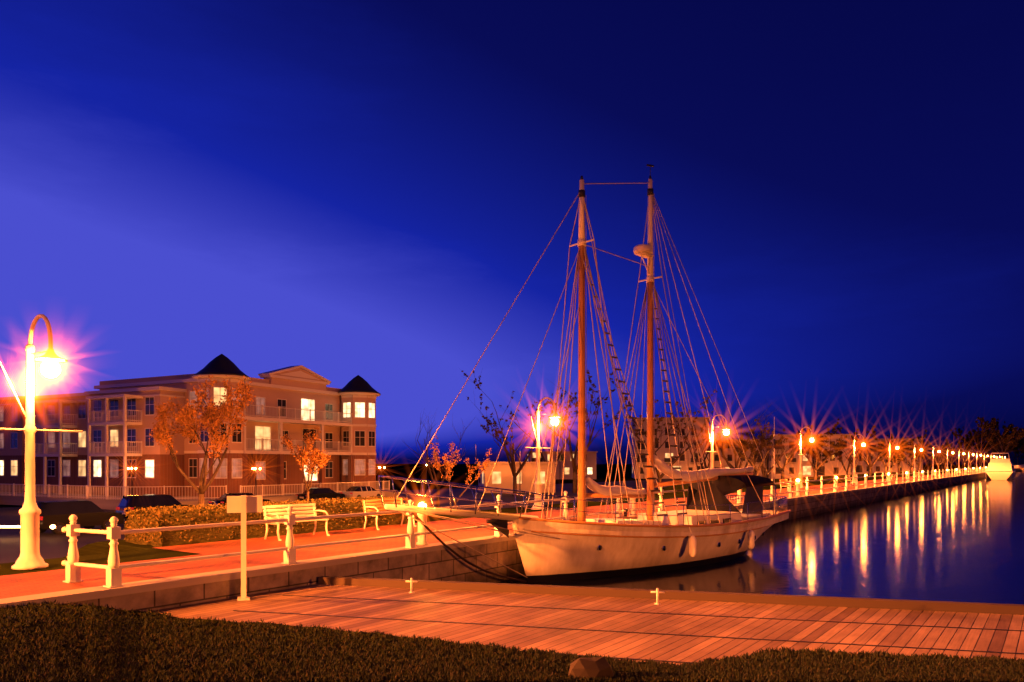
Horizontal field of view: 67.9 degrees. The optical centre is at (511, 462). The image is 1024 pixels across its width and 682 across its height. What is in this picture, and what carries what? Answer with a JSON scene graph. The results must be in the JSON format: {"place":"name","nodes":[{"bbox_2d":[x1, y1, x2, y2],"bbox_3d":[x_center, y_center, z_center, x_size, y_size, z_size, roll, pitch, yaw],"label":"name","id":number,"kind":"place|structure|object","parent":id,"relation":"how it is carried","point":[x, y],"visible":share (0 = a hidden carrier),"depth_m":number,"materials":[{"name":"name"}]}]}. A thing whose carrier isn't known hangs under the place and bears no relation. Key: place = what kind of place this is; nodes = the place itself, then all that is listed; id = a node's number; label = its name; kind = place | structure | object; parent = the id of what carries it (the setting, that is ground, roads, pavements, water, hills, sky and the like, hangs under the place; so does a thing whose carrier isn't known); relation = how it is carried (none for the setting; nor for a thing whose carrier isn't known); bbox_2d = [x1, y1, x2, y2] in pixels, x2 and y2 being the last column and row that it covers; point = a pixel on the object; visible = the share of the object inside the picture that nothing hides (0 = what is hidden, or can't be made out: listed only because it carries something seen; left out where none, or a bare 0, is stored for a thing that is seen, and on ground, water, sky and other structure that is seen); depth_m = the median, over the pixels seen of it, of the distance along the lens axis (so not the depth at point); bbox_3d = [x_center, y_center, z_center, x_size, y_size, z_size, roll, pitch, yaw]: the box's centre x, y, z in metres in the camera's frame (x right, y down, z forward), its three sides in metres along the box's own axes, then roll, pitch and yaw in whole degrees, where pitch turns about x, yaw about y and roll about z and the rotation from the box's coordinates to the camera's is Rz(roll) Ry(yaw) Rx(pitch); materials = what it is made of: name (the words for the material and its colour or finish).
{"place":"outdoors","nodes":[
{"label":"outdoors","id":0,"kind":"place"},
{"bbox_2d":[0,478,768,563],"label":"road and car park","id":1,"kind":"structure","parent":0,"point":[52,545],"depth_m":61.32,"materials":[{"name":"asphalt"}]},
{"bbox_2d":[0,525,55,528],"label":"car lights","id":2,"kind":"object","parent":1,"relation":"on","point":[52,526],"visible":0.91,"depth_m":37.72,"materials":[{"name":"white"}]},
{"bbox_2d":[36,500,123,534],"bbox_3d":[-24.030,2.945,41.776,1.890,1.714,4.605,0,0,28],"label":"car","id":3,"kind":"object","parent":1,"relation":"on","point":[88,514],"visible":0.66,"depth_m":40.93,"materials":[{"name":"black paint"}]},
{"bbox_2d":[128,470,134,494],"bbox_3d":[-30.922,2.220,62.000,0.510,3.160,0.584,0,0,0],"label":"street lamp","id":4,"kind":"object","parent":1,"relation":"on","point":[131,482],"visible":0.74,"depth_m":61.98,"materials":[{"name":"metal"}]},
{"bbox_2d":[116,494,195,520],"bbox_3d":[-23.089,2.945,49.493,1.890,1.714,4.605,0,0,30],"label":"dark suv","id":5,"kind":"object","parent":1,"relation":"on","point":[144,501],"visible":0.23,"depth_m":48.06,"materials":[{"name":"black paint"}]},
{"bbox_2d":[149,375,255,506],"bbox_3d":[-11.621,0.287,28.284,3.384,7.026,5.934,0,0,-27],"label":"ornamental tree","id":6,"kind":"object","parent":1,"relation":"on","point":[212,416],"visible":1,"depth_m":27.91,"materials":[{"name":"orange plant"}]},
{"bbox_2d":[208,492,271,506],"bbox_3d":[-21.144,3.085,59.243,1.810,1.434,4.655,0,0,30],"label":"dark sedan","id":7,"kind":"object","parent":1,"relation":"on","point":[222,499],"visible":0.23,"depth_m":58.22,"materials":[{"name":"black paint"}]},
{"bbox_2d":[253,471,259,495],"bbox_3d":[-20.132,2.220,60.000,0.510,3.160,0.584,0,0,0],"label":"street lamp","id":8,"kind":"object","parent":1,"relation":"on","point":[256,483],"visible":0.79,"depth_m":59.99,"materials":[{"name":"metal"}]},
{"bbox_2d":[280,427,330,500],"bbox_3d":[-9.070,1.128,33.999,1.845,5.345,2.576,0,0,29],"label":"ornamental tree","id":9,"kind":"object","parent":1,"relation":"on","point":[316,457],"visible":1,"depth_m":33.73,"materials":[{"name":"orange plant"}]},
{"bbox_2d":[295,488,344,500],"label":"dark hatchback","id":10,"kind":"object","parent":1,"relation":"on","point":[321,493],"visible":0.6,"depth_m":69.92,"materials":[{"name":"black paint"}]},
{"bbox_2d":[341,486,384,498],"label":"white sedan car","id":11,"kind":"object","parent":1,"relation":"on","point":[357,491],"visible":0.6,"depth_m":75.10,"materials":[{"name":"grey paint"}]},
{"bbox_2d":[405,413,476,506],"bbox_3d":[-6.092,-0.286,62.470,4.861,8.172,6.016,0,0,35],"label":"bare tree","id":12,"kind":"object","parent":1,"relation":"on","point":[436,486],"visible":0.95,"depth_m":61.88,"materials":[{"name":"brown plant"}]},
{"bbox_2d":[426,435,491,505],"bbox_3d":[-3.222,1.064,46.965,4.093,5.472,1.993,0,0,-7],"label":"young tree","id":13,"kind":"object","parent":1,"relation":"on","point":[437,465],"visible":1,"depth_m":46.98,"materials":[{"name":"orange plant"}]},
{"bbox_2d":[458,367,547,495],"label":"tree","id":14,"kind":"object","parent":1,"relation":"on","point":[511,455],"visible":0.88,"depth_m":85.80,"materials":[{"name":"brown plant"}]},
{"bbox_2d":[499,387,577,461],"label":"tree","id":15,"kind":"object","parent":1,"relation":"on","point":[564,420],"visible":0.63,"depth_m":107.77,"materials":[{"name":"brown plant"}]},
{"bbox_2d":[535,370,624,492],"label":"tree","id":16,"kind":"object","parent":1,"relation":"on","point":[573,460],"visible":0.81,"depth_m":94.91,"materials":[{"name":"brown plant"}]},
{"bbox_2d":[631,417,708,478],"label":"block","id":17,"kind":"structure","parent":1,"relation":"on","point":[663,453],"depth_m":176.95,"materials":[{"name":"brown"}]},
{"bbox_2d":[667,408,717,469],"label":"tree","id":18,"kind":"object","parent":1,"relation":"on","point":[702,436],"visible":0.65,"depth_m":128.94,"materials":[{"name":"brown plant"}]},
{"bbox_2d":[679,427,722,468],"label":"tree","id":19,"kind":"object","parent":1,"relation":"on","point":[706,466],"visible":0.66,"depth_m":151.26,"materials":[{"name":"brown plant"}]},
{"bbox_2d":[709,439,765,476],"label":"building","id":20,"kind":"structure","parent":1,"relation":"on","point":[728,452],"depth_m":180.13,"materials":[{"name":"grey"}]},
{"bbox_2d":[716,425,773,467],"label":"tree","id":21,"kind":"object","parent":1,"relation":"on","point":[747,434],"visible":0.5,"depth_m":108.80,"materials":[{"name":"brown plant"}]},
{"bbox_2d":[736,431,769,474],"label":"tree","id":22,"kind":"object","parent":1,"relation":"on","point":[758,436],"visible":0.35,"depth_m":170.87,"materials":[{"name":"brown plant"}]},
{"bbox_2d":[765,434,851,478],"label":"building","id":23,"kind":"structure","parent":1,"relation":"on","point":[833,466],"depth_m":175.66,"materials":[{"name":"brown"}]},
{"bbox_2d":[796,422,843,476],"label":"tree","id":24,"kind":"object","parent":1,"relation":"on","point":[820,436],"visible":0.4,"depth_m":145.85,"materials":[{"name":"brown plant"}]},
{"bbox_2d":[832,440,861,474],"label":"tree","id":25,"kind":"object","parent":1,"relation":"on","point":[839,453],"visible":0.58,"depth_m":160.53,"materials":[{"name":"brown plant"}]},
{"bbox_2d":[851,425,895,472],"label":"tree","id":26,"kind":"object","parent":1,"relation":"on","point":[868,442],"visible":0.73,"depth_m":197.25,"materials":[{"name":"brown plant"}]},
{"bbox_2d":[851,438,922,474],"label":"building","id":27,"kind":"structure","parent":1,"relation":"on","point":[878,466],"depth_m":223.70,"materials":[{"name":"brown"}]},
{"bbox_2d":[0,467,981,575],"bbox_3d":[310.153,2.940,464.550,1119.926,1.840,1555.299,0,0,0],"label":"embankment lawn","id":28,"kind":"structure","parent":0,"point":[95,553],"depth_m":19.48,"materials":[{"name":"plant"}]},
{"bbox_2d":[124,495,407,546],"bbox_3d":[-6.574,1.577,22.009,1.827,0.966,8.574,0,0,36],"label":"hedge","id":29,"kind":"object","parent":28,"relation":"on","point":[155,517],"visible":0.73,"depth_m":19.68,"materials":[{"name":"green plant"}]},
{"bbox_2d":[0,470,984,598],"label":"promenade paving","id":30,"kind":"structure","parent":28,"relation":"on","point":[25,584],"depth_m":17.65,"materials":[{"name":"brick"}]},
{"bbox_2d":[0,314,82,569],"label":"lamp post","id":31,"kind":"object","parent":30,"relation":"on","point":[30,557],"visible":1,"depth_m":14.37,"materials":[{"name":"metal"}]},
{"bbox_2d":[40,360,1005,506],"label":"lamp globes","id":32,"kind":"object","parent":31,"relation":"attached to","point":[50,369],"visible":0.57,"depth_m":13.91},
{"bbox_2d":[263,503,329,540],"bbox_3d":[-5.704,1.576,20.209,0.696,0.897,1.700,0,0,36],"label":"bench","id":33,"kind":"object","parent":30,"relation":"on","point":[277,513],"visible":0.81,"depth_m":20.26,"materials":[{"name":"grey paint"}]},
{"bbox_2d":[362,498,416,529],"bbox_3d":[-3.732,1.576,23.287,0.696,0.897,1.700,0,0,36],"label":"bench","id":34,"kind":"object","parent":30,"relation":"on","point":[377,502],"visible":0.56,"depth_m":23.17,"materials":[{"name":"grey paint"}]},
{"bbox_2d":[416,513,427,544],"bbox_3d":[-2.189,1.590,18.537,0.300,0.820,0.300,0,0,0],"label":"pillar light","id":35,"kind":"object","parent":30,"relation":"on","point":[422,539],"visible":0.61,"depth_m":18.44,"materials":[{"name":"white paint"}]},
{"bbox_2d":[629,498,635,515],"bbox_3d":[4.391,1.590,27.662,0.300,0.820,0.300,0,0,0],"label":"pillar light","id":36,"kind":"object","parent":30,"relation":"on","point":[632,506],"visible":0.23,"depth_m":27.56,"materials":[{"name":"white paint"}]},
{"bbox_2d":[705,414,730,467],"bbox_3d":[11.787,-0.387,44.050,1.551,4.775,1.567,0,0,0],"label":"lamp post","id":37,"kind":"object","parent":30,"relation":"on","point":[711,451],"visible":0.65,"depth_m":43.98,"materials":[{"name":"metal"}]},
{"bbox_2d":[737,489,741,503],"bbox_3d":[11.059,1.590,36.909,0.300,0.820,0.300,0,0,0],"label":"pillar light","id":38,"kind":"object","parent":30,"relation":"on","point":[739,492],"visible":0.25,"depth_m":36.81,"materials":[{"name":"white paint"}]},
{"bbox_2d":[779,479,795,491],"bbox_3d":[18.455,1.576,50.808,0.696,0.897,1.700,0,0,36],"label":"bench","id":39,"kind":"object","parent":30,"relation":"on","point":[784,485],"visible":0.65,"depth_m":50.56,"materials":[{"name":"grey paint"}]},
{"bbox_2d":[795,482,799,495],"bbox_3d":[16.966,1.590,45.102,0.300,0.820,0.260,0,0,0],"label":"pillar light","id":40,"kind":"object","parent":30,"relation":"on","point":[798,488],"visible":0.84,"depth_m":45.01,"materials":[{"name":"white paint"}]},
{"bbox_2d":[797,427,813,487],"bbox_3d":[22.607,-0.387,59.056,1.551,4.775,1.567,0,0,0],"label":"lamp post","id":41,"kind":"object","parent":30,"relation":"on","point":[800,474],"visible":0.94,"depth_m":58.98,"materials":[{"name":"metal"}]},
{"bbox_2d":[851,434,864,482],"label":"lamp post","id":42,"kind":"object","parent":30,"relation":"on","point":[854,471],"visible":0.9,"depth_m":74.39,"materials":[{"name":"metal"}]},
{"bbox_2d":[887,439,897,478],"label":"lamp post","id":43,"kind":"object","parent":30,"relation":"on","point":[889,470],"visible":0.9,"depth_m":89.81,"materials":[{"name":"metal"}]},
{"bbox_2d":[912,442,922,476],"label":"lamp post","id":44,"kind":"object","parent":30,"relation":"on","point":[914,469],"visible":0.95,"depth_m":105.21,"materials":[{"name":"metal"}]},
{"bbox_2d":[931,445,940,474],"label":"lamp post","id":45,"kind":"object","parent":30,"relation":"on","point":[933,458],"visible":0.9,"depth_m":120.63,"materials":[{"name":"metal"}]},
{"bbox_2d":[981,430,1011,458],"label":"tree","id":46,"kind":"object","parent":30,"relation":"on","point":[1004,442],"visible":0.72,"depth_m":285.33,"materials":[{"name":"brown plant"}]},
{"bbox_2d":[975,417,1023,458],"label":"tree","id":47,"kind":"object","parent":30,"relation":"on","point":[987,425],"visible":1,"depth_m":274.64,"materials":[{"name":"brown plant"}]},
{"bbox_2d":[994,424,1022,458],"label":"tree","id":48,"kind":"object","parent":30,"relation":"on","point":[1016,434],"visible":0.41,"depth_m":293.56,"materials":[{"name":"brown plant"}]},
{"bbox_2d":[1002,421,1023,464],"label":"tree","id":49,"kind":"object","parent":30,"relation":"on","point":[1022,446],"visible":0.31,"depth_m":330.10,"materials":[{"name":"black plant"}]},
{"bbox_2d":[525,397,560,509],"bbox_3d":[1.313,-0.387,32.479,1.551,4.774,1.567,0,0,0],"label":"lamp post","id":50,"kind":"object","parent":28,"relation":"on","point":[538,486],"visible":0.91,"depth_m":32.40,"materials":[{"name":"metal"}]},
{"bbox_2d":[617,389,717,488],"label":"tree","id":51,"kind":"object","parent":28,"relation":"on","point":[656,441],"visible":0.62,"depth_m":78.79,"materials":[{"name":"brown plant"}]},
{"bbox_2d":[711,393,776,467],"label":"tree","id":52,"kind":"object","parent":28,"relation":"on","point":[735,456],"visible":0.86,"depth_m":91.78,"materials":[{"name":"brown plant"}]},
{"bbox_2d":[725,419,787,475],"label":"tree","id":53,"kind":"object","parent":28,"relation":"on","point":[752,447],"visible":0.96,"depth_m":71.38,"materials":[{"name":"brown plant"}]},
{"bbox_2d":[752,432,797,477],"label":"tree","id":54,"kind":"object","parent":28,"relation":"on","point":[763,471],"visible":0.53,"depth_m":99.69,"materials":[{"name":"brown plant"}]},
{"bbox_2d":[760,426,809,480],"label":"tree","id":55,"kind":"object","parent":28,"relation":"on","point":[785,464],"visible":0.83,"depth_m":77.98,"materials":[{"name":"brown plant"}]},
{"bbox_2d":[804,430,831,471],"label":"tree","id":56,"kind":"object","parent":28,"relation":"on","point":[826,453],"visible":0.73,"depth_m":135.99,"materials":[{"name":"brown plant"}]},
{"bbox_2d":[792,425,846,479],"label":"tree","id":57,"kind":"object","parent":28,"relation":"on","point":[839,444],"visible":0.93,"depth_m":85.28,"materials":[{"name":"brown plant"}]},
{"bbox_2d":[842,441,861,470],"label":"tree","id":58,"kind":"object","parent":28,"relation":"on","point":[857,450],"visible":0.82,"depth_m":102.02,"materials":[{"name":"brown plant"}]},
{"bbox_2d":[847,437,888,475],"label":"tree","id":59,"kind":"object","parent":28,"relation":"on","point":[869,464],"visible":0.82,"depth_m":105.29,"materials":[{"name":"brown plant"}]},
{"bbox_2d":[874,441,906,473],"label":"tree","id":60,"kind":"object","parent":28,"relation":"on","point":[900,456],"visible":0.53,"depth_m":128.84,"materials":[{"name":"orange plant"}]},
{"bbox_2d":[875,439,908,474],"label":"tree","id":61,"kind":"object","parent":28,"relation":"on","point":[894,454],"visible":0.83,"depth_m":114.34,"materials":[{"name":"orange plant"}]},
{"bbox_2d":[887,441,914,473],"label":"tree","id":62,"kind":"object","parent":28,"relation":"on","point":[908,448],"visible":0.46,"depth_m":136.99,"materials":[{"name":"brown plant"}]},
{"bbox_2d":[902,451,916,472],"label":"tree","id":63,"kind":"object","parent":28,"relation":"on","point":[912,462],"visible":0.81,"depth_m":144.18,"materials":[{"name":"brown plant"}]},
{"bbox_2d":[897,429,932,467],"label":"tree","id":64,"kind":"object","parent":28,"relation":"on","point":[922,440],"visible":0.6,"depth_m":215.32,"materials":[{"name":"brown plant"}]},
{"bbox_2d":[906,445,926,471],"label":"tree","id":65,"kind":"object","parent":28,"relation":"on","point":[919,454],"visible":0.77,"depth_m":152.35,"materials":[{"name":"orange plant"}]},
{"bbox_2d":[920,436,951,465],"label":"tree","id":66,"kind":"object","parent":28,"relation":"on","point":[940,455],"visible":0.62,"depth_m":241.93,"materials":[{"name":"brown plant"}]},
{"bbox_2d":[927,435,951,470],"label":"tree","id":67,"kind":"object","parent":28,"relation":"on","point":[944,461],"visible":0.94,"depth_m":184.48,"materials":[{"name":"brown plant"}]},
{"bbox_2d":[928,443,953,468],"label":"tree","id":68,"kind":"object","parent":28,"relation":"on","point":[950,449],"visible":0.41,"depth_m":286.76,"materials":[{"name":"brown plant"}]},
{"bbox_2d":[930,453,952,470],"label":"tree","id":69,"kind":"object","parent":28,"relation":"on","point":[938,464],"visible":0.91,"depth_m":174.82,"materials":[{"name":"brown plant"}]},
{"bbox_2d":[944,449,962,469],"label":"tree","id":70,"kind":"object","parent":28,"relation":"on","point":[951,462],"visible":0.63,"depth_m":196.36,"materials":[{"name":"brown plant"}]},
{"bbox_2d":[957,444,972,468],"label":"tree","id":71,"kind":"object","parent":28,"relation":"on","point":[961,454],"visible":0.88,"depth_m":207.50,"materials":[{"name":"brown plant"}]},
{"bbox_2d":[950,426,980,466],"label":"tree","id":72,"kind":"object","parent":28,"relation":"on","point":[966,439],"visible":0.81,"depth_m":375.04,"materials":[{"name":"brown plant"}]},
{"bbox_2d":[957,434,982,457],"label":"tree","id":73,"kind":"object","parent":28,"relation":"on","point":[974,446],"visible":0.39,"depth_m":415.21,"materials":[{"name":"brown plant"}]},
{"bbox_2d":[967,443,989,467],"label":"tree","id":74,"kind":"object","parent":28,"relation":"on","point":[979,455],"visible":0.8,"depth_m":279.83,"materials":[{"name":"brown plant"}]},
{"bbox_2d":[965,429,1000,466],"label":"tree","id":75,"kind":"object","parent":28,"relation":"on","point":[977,439],"visible":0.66,"depth_m":303.67,"materials":[{"name":"brown plant"}]},
{"bbox_2d":[981,437,1012,458],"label":"tree","id":76,"kind":"object","parent":28,"relation":"on","point":[992,448],"visible":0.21,"depth_m":357.61,"materials":[{"name":"brown plant"}]},
{"bbox_2d":[996,425,1023,464],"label":"tree","id":77,"kind":"object","parent":28,"relation":"on","point":[1015,449],"visible":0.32,"depth_m":378.76,"materials":[{"name":"black plant"}]},
{"bbox_2d":[0,464,987,507],"bbox_3d":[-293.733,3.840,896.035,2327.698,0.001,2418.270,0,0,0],"label":"ground","id":78,"kind":"structure","parent":0,"point":[460,472],"depth_m":241.20,"materials":[{"name":"plant"}]},
{"bbox_2d":[0,386,186,495],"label":"building","id":79,"kind":"structure","parent":78,"relation":"on","point":[111,443],"depth_m":69.76,"materials":[{"name":"brick"}]},
{"bbox_2d":[0,483,396,509],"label":"fence","id":80,"kind":"object","parent":78,"relation":"on","point":[101,501],"visible":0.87,"depth_m":64.84,"materials":[{"name":"white"}]},
{"bbox_2d":[94,354,389,497],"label":"apartment block","id":81,"kind":"structure","parent":78,"relation":"on","point":[298,402],"depth_m":73.11,"materials":[{"name":"paint"}]},
{"bbox_2d":[524,451,597,478],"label":"building","id":82,"kind":"structure","parent":78,"relation":"on","point":[591,466],"depth_m":170.08,"materials":[{"name":"grey"}]},
{"bbox_2d":[0,600,1023,681],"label":"lawn bank","id":83,"kind":"structure","parent":0,"point":[137,613],"depth_m":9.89,"materials":[{"name":"green"}]},
{"bbox_2d":[568,657,613,679],"bbox_3d":[0.825,2.222,7.899,0.499,0.389,0.400,0,0,0],"label":"rock","id":84,"kind":"object","parent":83,"relation":"on","point":[596,667],"visible":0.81,"depth_m":7.80,"materials":[{"name":"brown stone"}]},
{"bbox_2d":[0,467,1023,611],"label":"quay wall","id":85,"kind":"structure","parent":0,"point":[439,561],"depth_m":16.68,"materials":[{"name":"stone"}]},
{"bbox_2d":[61,465,1023,587],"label":"quay fence","id":86,"kind":"object","parent":85,"relation":"on","point":[73,565],"visible":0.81,"depth_m":14.98,"materials":[{"name":"metal"}]},
{"bbox_2d":[413,513,526,582],"bbox_3d":[-0.968,2.178,18.926,3.542,1.994,0.060,0,0,-41],"label":"mooring rope","id":87,"kind":"object","parent":86,"relation":"attached to","point":[449,548],"visible":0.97,"depth_m":18.66,"materials":[{"name":"fabric"}]},
{"bbox_2d":[0,0,1023,464],"label":"sky","id":88,"kind":"structure","parent":0,"point":[339,190],"materials":[{"name":"blue"}]},
{"bbox_2d":[476,462,557,492],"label":"building","id":89,"kind":"structure","parent":0,"point":[501,476],"depth_m":95.05,"materials":[{"name":"grey"}]},
{"bbox_2d":[147,584,1023,664],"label":"timber dock","id":90,"kind":"object","parent":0,"point":[652,646],"visible":0.5,"depth_m":11.63,"materials":[{"name":"brown wood"}]},
{"bbox_2d":[227,495,261,600],"bbox_3d":[-4.774,1.520,13.579,0.600,1.860,0.200,0,0,-20],"label":"sign post","id":91,"kind":"object","parent":90,"relation":"on","point":[243,505],"visible":1,"depth_m":13.54,"materials":[{"name":"grey paint"}]},
{"bbox_2d":[405,578,417,592],"bbox_3d":[-1.779,2.180,13.463,0.222,0.260,0.092,0,0,22],"label":"dock cleat","id":92,"kind":"object","parent":90,"relation":"on","point":[411,581],"visible":1,"depth_m":13.45,"materials":[{"name":"grey paint"}]},
{"bbox_2d":[651,588,664,604],"bbox_3d":[2.369,2.180,12.363,0.222,0.260,0.092,0,0,22],"label":"dock cleat","id":93,"kind":"object","parent":90,"relation":"on","point":[657,591],"visible":1,"depth_m":12.35,"materials":[{"name":"grey paint"}]},
{"bbox_2d":[586,510,770,524],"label":"schooner deck houses","id":94,"kind":"structure","parent":0,"point":[692,520],"depth_m":24.77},
{"bbox_2d":[497,471,1023,603],"bbox_3d":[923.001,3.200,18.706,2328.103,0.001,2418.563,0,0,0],"label":"water","id":95,"kind":"structure","parent":0,"point":[962,542],"depth_m":25.84,"materials":[{"name":"blue liquid"}]},
{"bbox_2d":[233,576,1023,663],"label":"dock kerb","id":96,"kind":"structure","parent":95,"relation":"in","point":[966,607],"depth_m":13.19,"materials":[{"name":"brown"}]},
{"bbox_2d":[512,509,788,582],"bbox_3d":[4.881,2.925,24.615,3.940,2.950,13.800,0,0,45],"label":"boat hull","id":97,"kind":"object","parent":95,"relation":"in","point":[565,558],"visible":0.6,"depth_m":20.97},
{"bbox_2d":[378,476,576,577],"bbox_3d":[-0.875,1.679,18.818,1.875,2.770,5.542,0,0,45],"label":"bowsprit","id":98,"kind":"object","parent":97,"relation":"attached to","point":[499,520],"visible":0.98,"depth_m":18.54,"materials":[{"name":"wood"}]},
{"bbox_2d":[519,507,790,550],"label":"hull trim","id":99,"kind":"structure","parent":97,"relation":"attached to","point":[632,525],"depth_m":21.30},
{"bbox_2d":[525,495,786,524],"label":"schooner lifelines","id":100,"kind":"object","parent":97,"relation":"attached to","point":[781,505],"visible":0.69,"depth_m":23.90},
{"bbox_2d":[569,164,774,521],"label":"masts","id":101,"kind":"object","parent":97,"relation":"attached to","point":[642,251],"visible":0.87,"depth_m":23.75},
{"bbox_2d":[393,182,778,527],"bbox_3d":[3.383,-3.471,23.106,3.890,10.824,17.276,0,0,45],"label":"rigging","id":102,"kind":"object","parent":101,"relation":"attached to","point":[612,345],"visible":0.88,"depth_m":22.57,"materials":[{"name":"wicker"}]},
{"bbox_2d":[689,523,754,556],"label":"boat fenders","id":103,"kind":"object","parent":97,"relation":"hanging from","point":[693,544],"visible":0.34,"depth_m":22.11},
{"bbox_2d":[686,475,775,517],"bbox_3d":[8.040,1.228,27.797,2.300,1.516,2.666,0,0,45],"label":"boat canopy","id":104,"kind":"object","parent":97,"relation":"on","point":[721,487],"visible":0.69,"depth_m":26.89,"materials":[{"name":"fabric"}]},
{"bbox_2d":[985,453,1015,479],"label":"motor yacht","id":105,"kind":"object","parent":95,"relation":"on","point":[1001,469],"visible":0.96,"depth_m":139.05,"materials":[{"name":"grey paint"}]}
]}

